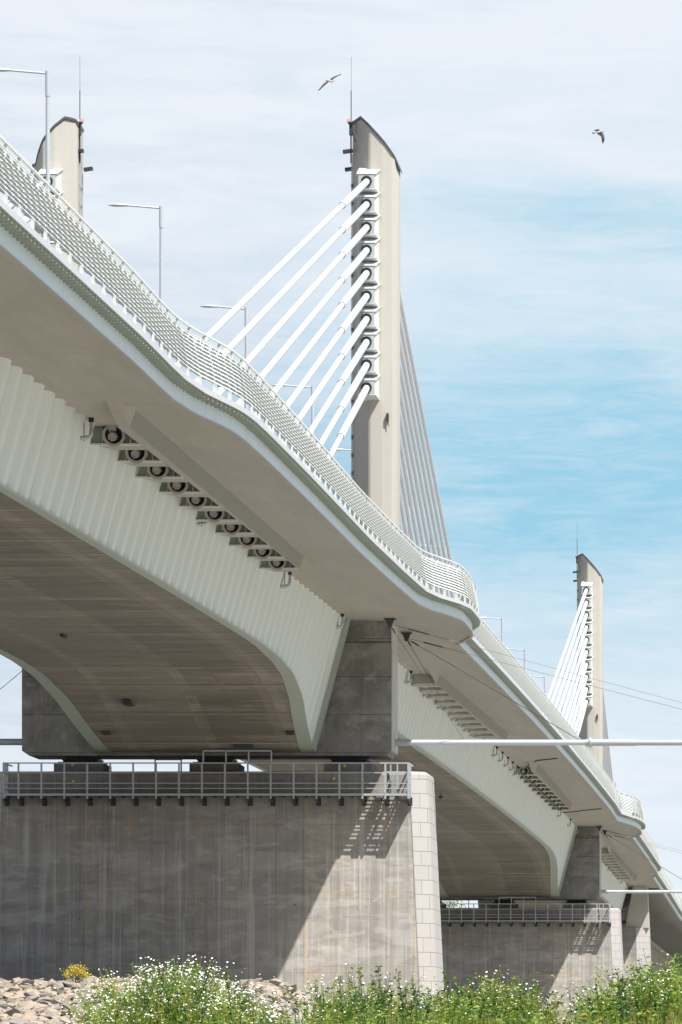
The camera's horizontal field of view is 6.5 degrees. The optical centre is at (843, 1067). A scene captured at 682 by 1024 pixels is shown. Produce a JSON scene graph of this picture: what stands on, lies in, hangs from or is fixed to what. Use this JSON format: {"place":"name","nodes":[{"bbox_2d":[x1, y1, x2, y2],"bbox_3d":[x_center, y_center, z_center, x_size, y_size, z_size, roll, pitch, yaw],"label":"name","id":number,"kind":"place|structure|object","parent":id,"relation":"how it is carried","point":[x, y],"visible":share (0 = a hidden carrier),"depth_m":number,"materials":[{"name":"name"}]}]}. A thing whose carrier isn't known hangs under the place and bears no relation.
{"place":"outdoors","nodes":[
{"label":"outdoors","id":0,"kind":"place"},
{"bbox_2d":[3,991,340,1023],"bbox_3d":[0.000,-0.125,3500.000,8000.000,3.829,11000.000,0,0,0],"label":"ground","id":1,"kind":"structure","parent":0,"point":[282,1004],"depth_m":140.11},
{"bbox_2d":[0,1001,8,1008],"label":"riprap stone","id":2,"kind":"object","parent":1,"relation":"on","point":[3,1005],"visible":0.95,"depth_m":112.30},
{"bbox_2d":[5,986,19,991],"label":"riprap stone","id":3,"kind":"object","parent":1,"relation":"on","point":[13,988],"visible":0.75,"depth_m":126.07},
{"bbox_2d":[4,1008,25,1015],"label":"riprap stone","id":4,"kind":"object","parent":1,"relation":"on","point":[11,1012],"visible":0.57,"depth_m":109.16,"materials":[{"name":"stone"}]},
{"bbox_2d":[5,1018,27,1023],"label":"riprap stone","id":5,"kind":"object","parent":1,"relation":"on","point":[16,1021],"visible":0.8,"depth_m":101.53,"materials":[{"name":"stone"}]},
{"bbox_2d":[12,1013,21,1017],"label":"riprap stone","id":6,"kind":"object","parent":1,"relation":"on","point":[15,1015],"visible":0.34,"depth_m":108.11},
{"bbox_2d":[19,1005,34,1009],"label":"riprap stone","id":7,"kind":"object","parent":1,"relation":"on","point":[27,1007],"visible":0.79,"depth_m":110.22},
{"bbox_2d":[21,979,34,984],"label":"riprap stone","id":8,"kind":"object","parent":1,"relation":"on","point":[29,981],"visible":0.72,"depth_m":134.19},
{"bbox_2d":[23,1009,36,1014],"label":"riprap stone","id":9,"kind":"object","parent":1,"relation":"on","point":[30,1011],"visible":0.27,"depth_m":109.29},
{"bbox_2d":[22,1013,38,1019],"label":"riprap stone","id":10,"kind":"object","parent":1,"relation":"on","point":[29,1016],"visible":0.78,"depth_m":106.78,"materials":[{"name":"stone"}]},
{"bbox_2d":[23,996,38,1001],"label":"riprap stone","id":11,"kind":"object","parent":1,"relation":"on","point":[33,998],"visible":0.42,"depth_m":120.26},
{"bbox_2d":[23,1001,39,1008],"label":"riprap stone","id":12,"kind":"object","parent":1,"relation":"on","point":[32,1003],"visible":0.62,"depth_m":112.57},
{"bbox_2d":[24,989,40,994],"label":"riprap stone","id":13,"kind":"object","parent":1,"relation":"on","point":[36,991],"visible":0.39,"depth_m":123.42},
{"bbox_2d":[39,992,55,996],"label":"riprap stone","id":14,"kind":"object","parent":1,"relation":"on","point":[46,994],"visible":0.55,"depth_m":121.06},
{"bbox_2d":[42,1008,52,1013],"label":"riprap stone","id":15,"kind":"object","parent":1,"relation":"on","point":[47,1010],"visible":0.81,"depth_m":108.08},
{"bbox_2d":[44,1011,59,1018],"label":"riprap stone","id":16,"kind":"object","parent":1,"relation":"on","point":[50,1014],"visible":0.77,"depth_m":107.50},
{"bbox_2d":[48,1000,62,1003],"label":"riprap stone","id":17,"kind":"object","parent":1,"relation":"on","point":[56,1001],"visible":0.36,"depth_m":118.32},
{"bbox_2d":[51,985,63,990],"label":"riprap stone","id":18,"kind":"object","parent":1,"relation":"on","point":[61,987],"visible":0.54,"depth_m":129.83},
{"bbox_2d":[50,982,65,987],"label":"riprap stone","id":19,"kind":"object","parent":1,"relation":"on","point":[58,984],"visible":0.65,"depth_m":132.33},
{"bbox_2d":[57,1016,69,1022],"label":"riprap stone","id":20,"kind":"object","parent":1,"relation":"on","point":[63,1019],"visible":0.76,"depth_m":105.13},
{"bbox_2d":[62,982,75,987],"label":"riprap stone","id":21,"kind":"object","parent":1,"relation":"on","point":[68,984],"visible":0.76,"depth_m":132.36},
{"bbox_2d":[61,1005,77,1014],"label":"riprap stone","id":22,"kind":"object","parent":1,"relation":"on","point":[67,1007],"visible":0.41,"depth_m":108.26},
{"bbox_2d":[0,975,318,1023],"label":"rubble","id":23,"kind":"object","parent":1,"relation":"on","point":[278,990],"visible":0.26,"depth_m":134.59,"materials":[{"name":"stone"}]},
{"bbox_2d":[36,997,54,1001],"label":"riprap stone","id":24,"kind":"object","parent":23,"relation":"on","point":[47,999],"visible":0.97,"depth_m":118.51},
{"bbox_2d":[59,962,89,982],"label":"yellow bush","id":25,"kind":"object","parent":23,"relation":"on","point":[77,973],"visible":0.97,"depth_m":138.91,"materials":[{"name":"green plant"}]},
{"bbox_2d":[251,982,263,992],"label":"riprap stone","id":26,"kind":"object","parent":23,"relation":"on","point":[256,985],"visible":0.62,"depth_m":135.60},
{"bbox_2d":[261,992,277,1001],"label":"riprap stone","id":27,"kind":"object","parent":23,"relation":"on","point":[270,995],"visible":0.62,"depth_m":136.31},
{"bbox_2d":[269,978,281,986],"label":"riprap stone","id":28,"kind":"object","parent":23,"relation":"on","point":[276,982],"visible":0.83,"depth_m":141.59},
{"bbox_2d":[155,959,174,1023],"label":"weed stalk","id":29,"kind":"object","parent":1,"relation":"on","point":[163,993],"visible":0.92,"depth_m":53.66,"materials":[{"name":"green plant"}]},
{"bbox_2d":[53,955,280,1023],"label":"daisy clump","id":30,"kind":"object","parent":1,"relation":"on","point":[189,1002],"visible":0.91,"depth_m":53.80,"materials":[{"name":"green plant"}]},
{"bbox_2d":[0,757,443,1011],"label":"bridge pier","id":31,"kind":"structure","parent":1,"relation":"on","point":[285,889],"depth_m":210.36,"materials":[{"name":"concrete"}]},
{"bbox_2d":[3,750,412,805],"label":"maintenance walkway","id":32,"kind":"structure","parent":31,"relation":"attached to","point":[404,797],"depth_m":209.38,"materials":[{"name":"metal"}]},
{"bbox_2d":[0,199,681,921],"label":"cable stayed bridge","id":33,"kind":"structure","parent":31,"relation":"on","point":[190,569],"depth_m":187.85,"materials":[{"name":"paint"}]},
{"bbox_2d":[0,671,21,744],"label":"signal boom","id":34,"kind":"object","parent":33,"relation":"attached to","point":[10,741],"visible":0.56,"depth_m":212.40,"materials":[{"name":"metal"}]},
{"bbox_2d":[0,68,49,243],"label":"street lamp","id":35,"kind":"object","parent":33,"relation":"on","point":[47,95],"visible":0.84,"depth_m":157.19,"materials":[{"name":"metal"}]},
{"bbox_2d":[8,181,50,208],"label":"stay cable","id":36,"kind":"object","parent":33,"relation":"attached to","point":[11,205],"visible":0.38,"depth_m":200.97,"materials":[{"name":"metal"}]},
{"bbox_2d":[32,90,92,271],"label":"bridge tower","id":37,"kind":"structure","parent":33,"relation":"on","point":[66,157],"depth_m":211.49,"materials":[{"name":"paint"}]},
{"bbox_2d":[108,203,162,347],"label":"street lamp","id":38,"kind":"object","parent":33,"relation":"on","point":[160,208],"visible":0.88,"depth_m":183.35,"materials":[{"name":"metal"}]},
{"bbox_2d":[200,305,247,409],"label":"street lamp","id":39,"kind":"object","parent":33,"relation":"on","point":[245,309],"visible":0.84,"depth_m":209.52,"materials":[{"name":"metal"}]},
{"bbox_2d":[108,178,369,431],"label":"stay cable","id":40,"kind":"object","parent":33,"relation":"attached to","point":[276,269],"visible":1,"depth_m":180.21,"materials":[{"name":"metal"}]},
{"bbox_2d":[195,201,369,381],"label":"stay cable","id":41,"kind":"object","parent":33,"relation":"attached to","point":[307,266],"visible":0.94,"depth_m":184.43,"materials":[{"name":"metal"}]},
{"bbox_2d":[272,384,313,473],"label":"street lamp","id":42,"kind":"object","parent":33,"relation":"on","point":[312,406],"visible":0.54,"depth_m":235.69,"materials":[{"name":"metal"}]},
{"bbox_2d":[217,224,369,394],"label":"stay cable","id":43,"kind":"object","parent":33,"relation":"attached to","point":[342,254],"visible":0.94,"depth_m":187.49,"materials":[{"name":"metal"}]},
{"bbox_2d":[236,247,369,404],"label":"stay cable","id":44,"kind":"object","parent":33,"relation":"attached to","point":[346,274],"visible":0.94,"depth_m":190.71,"materials":[{"name":"metal"}]},
{"bbox_2d":[254,270,369,417],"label":"stay cable","id":45,"kind":"object","parent":33,"relation":"attached to","point":[352,291],"visible":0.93,"depth_m":193.61,"materials":[{"name":"metal"}]},
{"bbox_2d":[268,293,369,430],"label":"stay cable","id":46,"kind":"object","parent":33,"relation":"attached to","point":[352,315],"visible":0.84,"depth_m":196.23,"materials":[{"name":"metal"}]},
{"bbox_2d":[281,316,369,443],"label":"stay cable","id":47,"kind":"object","parent":33,"relation":"attached to","point":[352,340],"visible":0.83,"depth_m":198.66,"materials":[{"name":"metal"}]},
{"bbox_2d":[294,339,369,455],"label":"stay cable","id":48,"kind":"object","parent":33,"relation":"attached to","point":[351,366],"visible":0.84,"depth_m":200.99,"materials":[{"name":"metal"}]},
{"bbox_2d":[305,362,369,467],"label":"stay cable","id":49,"kind":"object","parent":33,"relation":"attached to","point":[349,394],"visible":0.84,"depth_m":202.31,"materials":[{"name":"metal"}]},
{"bbox_2d":[0,135,681,909],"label":"walkway railing","id":50,"kind":"object","parent":33,"relation":"on","point":[64,233],"visible":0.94,"depth_m":142.85,"materials":[{"name":"metal"}]},
{"bbox_2d":[316,385,369,478],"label":"stay cable","id":51,"kind":"object","parent":33,"relation":"attached to","point":[346,425],"visible":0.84,"depth_m":203.87,"materials":[{"name":"metal"}]},
{"bbox_2d":[343,91,401,561],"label":"bridge tower","id":52,"kind":"structure","parent":33,"relation":"on","point":[375,450],"depth_m":211.30,"materials":[{"name":"paint"}]},
{"bbox_2d":[400,488,414,576],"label":"stay cable","id":53,"kind":"object","parent":33,"relation":"attached to","point":[403,518],"depth_m":228.66,"materials":[{"name":"metal"}]},
{"bbox_2d":[400,460,419,580],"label":"stay cable","id":54,"kind":"object","parent":33,"relation":"attached to","point":[406,507],"visible":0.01,"depth_m":230.08,"materials":[{"name":"metal"}]},
{"bbox_2d":[400,434,427,587],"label":"stay cable","id":55,"kind":"object","parent":33,"relation":"attached to","point":[409,496],"visible":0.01,"depth_m":231.68,"materials":[{"name":"metal"}]},
{"bbox_2d":[400,409,432,589],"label":"stay cable","id":56,"kind":"object","parent":33,"relation":"attached to","point":[412,486],"depth_m":233.16,"materials":[{"name":"metal"}]},
{"bbox_2d":[400,385,438,592],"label":"stay cable","id":57,"kind":"object","parent":33,"relation":"attached to","point":[415,475],"visible":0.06,"depth_m":234.86,"materials":[{"name":"metal"}]},
{"bbox_2d":[400,361,442,594],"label":"stay cable","id":58,"kind":"object","parent":33,"relation":"attached to","point":[417,462],"visible":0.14,"depth_m":236.03,"materials":[{"name":"metal"}]},
{"bbox_2d":[400,338,448,596],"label":"stay cable","id":59,"kind":"object","parent":33,"relation":"attached to","point":[420,451],"visible":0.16,"depth_m":237.71,"materials":[{"name":"metal"}]},
{"bbox_2d":[400,312,454,598],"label":"stay cable","id":60,"kind":"object","parent":33,"relation":"attached to","point":[422,440],"visible":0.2,"depth_m":238.90,"materials":[{"name":"metal"}]},
{"bbox_2d":[400,289,455,585],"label":"stay cable","id":61,"kind":"object","parent":33,"relation":"attached to","point":[424,425],"visible":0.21,"depth_m":239.72,"materials":[{"name":"metal"}]},
{"bbox_2d":[481,617,502,646],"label":"street lamp","id":62,"kind":"object","parent":33,"relation":"on","point":[501,619],"visible":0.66,"depth_m":366.52,"materials":[{"name":"metal"}]},
{"bbox_2d":[507,648,525,693],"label":"street lamp","id":63,"kind":"object","parent":33,"relation":"on","point":[524,650],"visible":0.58,"depth_m":392.68,"materials":[{"name":"metal"}]},
{"bbox_2d":[384,618,681,750],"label":"signal boom","id":64,"kind":"object","parent":33,"relation":"attached to","point":[590,742],"visible":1,"depth_m":212.40,"materials":[{"name":"metal"}]},
{"bbox_2d":[528,676,545,694],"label":"street lamp","id":65,"kind":"object","parent":33,"relation":"on","point":[544,683],"visible":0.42,"depth_m":418.86,"materials":[{"name":"metal"}]},
{"bbox_2d":[521,588,587,768],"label":"stay cable","id":66,"kind":"object","parent":33,"relation":"attached to","point":[569,638],"visible":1,"depth_m":366.45,"materials":[{"name":"metal"}]},
{"bbox_2d":[546,601,587,717],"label":"stay cable","id":67,"kind":"object","parent":33,"relation":"attached to","point":[570,648],"visible":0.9,"depth_m":369.01,"materials":[{"name":"metal"}]},
{"bbox_2d":[550,613,587,721],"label":"stay cable","id":68,"kind":"object","parent":33,"relation":"attached to","point":[573,652],"visible":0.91,"depth_m":372.58,"materials":[{"name":"metal"}]},
{"bbox_2d":[553,625,587,725],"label":"stay cable","id":69,"kind":"object","parent":33,"relation":"attached to","point":[573,665],"visible":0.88,"depth_m":374.09,"materials":[{"name":"metal"}]},
{"bbox_2d":[557,638,587,729],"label":"stay cable","id":70,"kind":"object","parent":33,"relation":"attached to","point":[575,672],"visible":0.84,"depth_m":376.49,"materials":[{"name":"metal"}]},
{"bbox_2d":[560,650,587,733],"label":"stay cable","id":71,"kind":"object","parent":33,"relation":"attached to","point":[577,680],"visible":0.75,"depth_m":378.42,"materials":[{"name":"metal"}]},
{"bbox_2d":[568,663,587,724],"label":"stay cable","id":72,"kind":"object","parent":33,"relation":"attached to","point":[578,689],"visible":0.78,"depth_m":380.76,"materials":[{"name":"metal"}]},
{"bbox_2d":[570,687,587,746],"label":"stay cable","id":73,"kind":"object","parent":33,"relation":"attached to","point":[581,707],"visible":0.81,"depth_m":383.59,"materials":[{"name":"metal"}]},
{"bbox_2d":[571,675,587,728],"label":"stay cable","id":74,"kind":"object","parent":33,"relation":"attached to","point":[578,703],"visible":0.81,"depth_m":381.91,"materials":[{"name":"metal"}]},
{"bbox_2d":[478,888,681,964],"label":"approach bridge","id":75,"kind":"structure","parent":33,"relation":"attached to","point":[665,928],"depth_m":541.08,"materials":[{"name":"concrete"}]},
{"bbox_2d":[573,700,587,748],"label":"stay cable","id":76,"kind":"object","parent":33,"relation":"attached to","point":[581,718],"visible":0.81,"depth_m":384.86,"materials":[{"name":"metal"}]},
{"bbox_2d":[573,553,603,769],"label":"bridge tower","id":77,"kind":"structure","parent":33,"relation":"on","point":[590,578],"depth_m":391.29,"materials":[{"name":"white concrete"}]},
{"bbox_2d":[603,735,607,774],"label":"stay cable","id":78,"kind":"object","parent":33,"relation":"attached to","point":[605,757],"visible":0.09,"depth_m":422.85,"materials":[{"name":"metal"}]},
{"bbox_2d":[603,720,608,775],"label":"stay cable","id":79,"kind":"object","parent":33,"relation":"attached to","point":[605,750],"visible":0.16,"depth_m":424.82,"materials":[{"name":"metal"}]},
{"bbox_2d":[603,706,610,778],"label":"stay cable","id":80,"kind":"object","parent":33,"relation":"attached to","point":[606,746],"visible":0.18,"depth_m":426.43,"materials":[{"name":"metal"}]},
{"bbox_2d":[603,692,613,783],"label":"stay cable","id":81,"kind":"object","parent":33,"relation":"attached to","point":[607,738],"visible":0.14,"depth_m":426.68,"materials":[{"name":"metal"}]},
{"bbox_2d":[596,826,681,893],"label":"signal boom","id":82,"kind":"object","parent":33,"relation":"attached to","point":[635,891],"visible":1,"depth_m":392.42,"materials":[{"name":"metal"}]},
{"bbox_2d":[224,972,247,1023],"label":"weed stalk","id":83,"kind":"object","parent":1,"relation":"on","point":[240,1007],"visible":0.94,"depth_m":52.82,"materials":[{"name":"green plant"}]},
{"bbox_2d":[234,984,370,1023],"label":"daisy clump","id":84,"kind":"object","parent":1,"relation":"on","point":[282,1012],"visible":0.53,"depth_m":55.52,"materials":[{"name":"green plant"}]},
{"bbox_2d":[332,975,357,1023],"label":"weed stalk","id":85,"kind":"object","parent":1,"relation":"on","point":[340,1003],"visible":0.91,"depth_m":53.51,"materials":[{"name":"green plant"}]},
{"bbox_2d":[356,968,380,1023],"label":"weed stalk","id":86,"kind":"object","parent":1,"relation":"on","point":[362,1001],"visible":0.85,"depth_m":52.60,"materials":[{"name":"green plant"}]},
{"bbox_2d":[283,962,466,1023],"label":"daisy clump","id":87,"kind":"object","parent":1,"relation":"on","point":[368,1000],"visible":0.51,"depth_m":55.98,"materials":[{"name":"green plant"}]},
{"bbox_2d":[374,965,394,1023],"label":"weed stalk","id":88,"kind":"object","parent":1,"relation":"on","point":[380,988],"visible":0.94,"depth_m":52.79,"materials":[{"name":"green plant"}]},
{"bbox_2d":[90,1000,681,1023],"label":"undergrowth","id":89,"kind":"object","parent":1,"relation":"on","point":[515,1019],"visible":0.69,"depth_m":52.21,"materials":[{"name":"green plant"}]},
{"bbox_2d":[396,971,418,1021],"bbox_3d":[-3.858,-0.291,52.629,0.278,1.132,0.200,0,0,31],"label":"weed stalk","id":90,"kind":"object","parent":1,"relation":"on","point":[402,1003],"visible":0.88,"depth_m":52.64,"materials":[{"name":"green plant"}]},
{"bbox_2d":[410,979,431,1023],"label":"weed stalk","id":91,"kind":"object","parent":1,"relation":"on","point":[427,1006],"visible":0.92,"depth_m":52.57,"materials":[{"name":"green plant"}]},
{"bbox_2d":[442,972,459,1023],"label":"weed stalk","id":92,"kind":"object","parent":1,"relation":"on","point":[453,1009],"visible":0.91,"depth_m":52.98,"materials":[{"name":"green plant"}]},
{"bbox_2d":[443,900,469,907],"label":"broadleaf tree","id":93,"kind":"object","parent":1,"relation":"on","point":[450,903],"visible":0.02,"depth_m":534.96,"materials":[{"name":"green plant"}]},
{"bbox_2d":[465,977,488,1023],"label":"weed stalk","id":94,"kind":"object","parent":1,"relation":"on","point":[469,1004],"visible":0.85,"depth_m":53.75,"materials":[{"name":"green plant"}]},
{"bbox_2d":[394,967,573,1023],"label":"weed clump","id":95,"kind":"object","parent":1,"relation":"on","point":[502,998],"visible":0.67,"depth_m":54.85,"materials":[{"name":"green plant"}]},
{"bbox_2d":[487,986,508,1023],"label":"weed stalk","id":96,"kind":"object","parent":1,"relation":"on","point":[493,1004],"visible":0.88,"depth_m":53.14,"materials":[{"name":"green plant"}]},
{"bbox_2d":[440,900,623,1023],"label":"bridge pier","id":97,"kind":"structure","parent":1,"relation":"on","point":[566,953],"depth_m":390.37,"materials":[{"name":"concrete"}]},
{"bbox_2d":[441,897,610,926],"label":"maintenance walkway","id":98,"kind":"structure","parent":97,"relation":"attached to","point":[560,921],"depth_m":389.38,"materials":[{"name":"metal"}]},
{"bbox_2d":[547,986,607,1023],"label":"weed clump","id":99,"kind":"object","parent":1,"relation":"on","point":[576,1008],"visible":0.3,"depth_m":56.44,"materials":[{"name":"green plant"}]},
{"bbox_2d":[593,978,611,1018],"bbox_3d":[-2.185,-0.271,53.889,0.199,1.087,0.251,0,0,-28],"label":"weed stalk","id":100,"kind":"object","parent":1,"relation":"on","point":[595,988],"visible":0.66,"depth_m":53.83,"materials":[{"name":"green plant"}]},
{"bbox_2d":[550,950,681,1023],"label":"weed clump","id":101,"kind":"object","parent":1,"relation":"on","point":[667,984],"visible":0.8,"depth_m":53.70,"materials":[{"name":"green plant"}]},
{"bbox_2d":[615,971,640,1022],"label":"weed stalk","id":102,"kind":"object","parent":1,"relation":"on","point":[619,988],"visible":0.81,"depth_m":53.32,"materials":[{"name":"green plant"}]},
{"bbox_2d":[621,886,650,991],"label":"land pier","id":103,"kind":"structure","parent":1,"relation":"on","point":[636,941],"depth_m":485.30,"materials":[{"name":"concrete"}]},
{"bbox_2d":[622,923,680,981],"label":"abutment wall","id":104,"kind":"structure","parent":1,"relation":"on","point":[655,951],"depth_m":589.61,"materials":[{"name":"concrete"}]},
{"bbox_2d":[648,964,671,1023],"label":"weed stalk","id":105,"kind":"object","parent":1,"relation":"on","point":[655,1004],"visible":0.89,"depth_m":52.56,"materials":[{"name":"green plant"}]},
{"bbox_2d":[318,74,340,90],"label":"gull","id":106,"kind":"object","parent":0,"point":[327,81],"visible":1,"depth_m":214.97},
{"bbox_2d":[0,0,681,907],"label":"sky","id":107,"kind":"structure","parent":0,"point":[541,258],"materials":[{"name":"blue"}]},
{"bbox_2d":[592,129,604,143],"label":"gull","id":108,"kind":"object","parent":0,"point":[599,132],"visible":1,"depth_m":204.91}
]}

